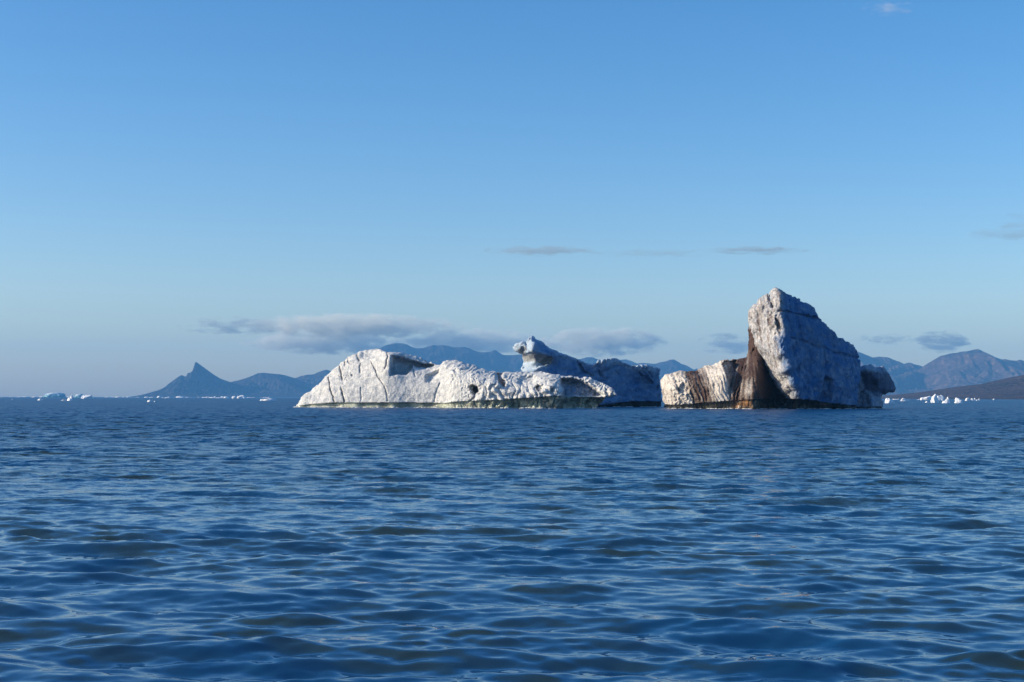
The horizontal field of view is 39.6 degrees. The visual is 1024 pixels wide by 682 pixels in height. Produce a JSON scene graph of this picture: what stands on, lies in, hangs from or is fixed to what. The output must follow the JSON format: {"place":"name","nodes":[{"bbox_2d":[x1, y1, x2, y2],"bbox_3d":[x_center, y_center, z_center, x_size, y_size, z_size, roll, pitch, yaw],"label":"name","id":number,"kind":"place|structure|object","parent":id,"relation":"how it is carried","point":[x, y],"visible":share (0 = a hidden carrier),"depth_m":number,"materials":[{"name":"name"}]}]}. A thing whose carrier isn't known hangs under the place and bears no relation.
{"place":"outdoors","nodes":[
{"label":"outdoors","id":0,"kind":"place"},
{"bbox_2d":[131,362,255,396],"bbox_3d":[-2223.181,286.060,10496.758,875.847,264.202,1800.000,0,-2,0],"label":"mountain","id":1,"kind":"structure","parent":0,"point":[199,380],"depth_m":10143.54,"materials":[{"name":"blue stone"}]},
{"bbox_2d":[232,373,310,396],"bbox_3d":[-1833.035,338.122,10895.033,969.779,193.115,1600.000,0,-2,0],"label":"mountain","id":2,"kind":"structure","parent":0,"point":[268,385],"depth_m":10733.07,"materials":[{"name":"blue stone"}]},
{"bbox_2d":[296,370,330,391],"bbox_3d":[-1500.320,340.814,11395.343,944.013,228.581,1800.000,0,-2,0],"label":"mountain","id":3,"kind":"structure","parent":0,"point":[313,380],"depth_m":11485.04,"materials":[{"name":"blue stone"}]},
{"bbox_2d":[0,397,1023,681],"bbox_3d":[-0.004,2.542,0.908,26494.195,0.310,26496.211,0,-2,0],"label":"sea","id":4,"kind":"structure","parent":0,"point":[200,539],"depth_m":24.30,"materials":[{"name":"liquid"}]},
{"bbox_2d":[44,393,65,396],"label":"iceberg","id":5,"kind":"object","parent":4,"relation":"on","point":[54,395],"visible":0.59,"depth_m":4953.47,"materials":[{"name":"white ice"}]},
{"bbox_2d":[81,395,92,398],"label":"ice floe","id":6,"kind":"object","parent":4,"relation":"on","point":[86,397],"visible":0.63,"depth_m":1868.31,"materials":[{"name":"white ice"}]},
{"bbox_2d":[260,398,275,400],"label":"ice floe","id":7,"kind":"object","parent":4,"relation":"on","point":[269,399],"visible":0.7,"depth_m":970.73,"materials":[{"name":"white ice"}]},
{"bbox_2d":[295,349,616,407],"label":"iceberg","id":8,"kind":"object","parent":4,"relation":"on","point":[374,378],"visible":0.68,"depth_m":341.41,"materials":[{"name":"white ice"}]},
{"bbox_2d":[513,336,661,406],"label":"iceberg","id":9,"kind":"object","parent":4,"relation":"on","point":[635,385],"visible":0.51,"depth_m":378.33,"materials":[{"name":"white ice"}]},
{"bbox_2d":[296,406,879,408],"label":"sea foam","id":10,"kind":"object","parent":4,"relation":"on","point":[632,406],"visible":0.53,"depth_m":336.78,"materials":[{"name":"white"}]},
{"bbox_2d":[660,287,895,408],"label":"iceberg","id":11,"kind":"object","parent":4,"relation":"on","point":[800,354],"visible":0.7,"depth_m":322.40,"materials":[{"name":"white ice"}]},
{"bbox_2d":[885,398,893,402],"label":"ice floe","id":12,"kind":"object","parent":4,"relation":"on","point":[888,400],"visible":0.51,"depth_m":703.85,"materials":[{"name":"white ice"}]},
{"bbox_2d":[920,396,930,399],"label":"ice floe","id":13,"kind":"object","parent":4,"relation":"on","point":[926,398],"visible":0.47,"depth_m":1890.09,"materials":[{"name":"white ice"}]},
{"bbox_2d":[931,394,938,402],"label":"ice floe","id":14,"kind":"object","parent":4,"relation":"on","point":[934,398],"visible":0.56,"depth_m":780.63,"materials":[{"name":"white ice"}]},
{"bbox_2d":[0,0,1023,396],"label":"sky","id":15,"kind":"structure","parent":0,"point":[236,189],"materials":[{"name":"blue"}]},
{"bbox_2d":[379,343,697,397],"bbox_3d":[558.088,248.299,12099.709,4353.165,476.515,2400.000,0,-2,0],"label":"mountain range","id":16,"kind":"structure","parent":0,"point":[495,360],"depth_m":12291.60,"materials":[{"name":"blue stone"}]},
{"bbox_2d":[858,352,931,395],"bbox_3d":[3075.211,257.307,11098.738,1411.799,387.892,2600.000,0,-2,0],"label":"mountain","id":17,"kind":"structure","parent":0,"point":[906,378],"depth_m":10981.08,"materials":[{"name":"blue stone"}]},
{"bbox_2d":[881,375,1023,399],"bbox_3d":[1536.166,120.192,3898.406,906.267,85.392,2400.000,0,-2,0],"label":"lowland","id":18,"kind":"structure","parent":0,"point":[1010,388],"depth_m":3980.68,"materials":[{"name":"stone"}]},
{"bbox_2d":[916,349,1023,389],"bbox_3d":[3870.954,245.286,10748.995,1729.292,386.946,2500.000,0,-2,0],"label":"mountain","id":19,"kind":"structure","parent":0,"point":[967,368],"depth_m":10628.22,"materials":[{"name":"blue stone"}]}
]}

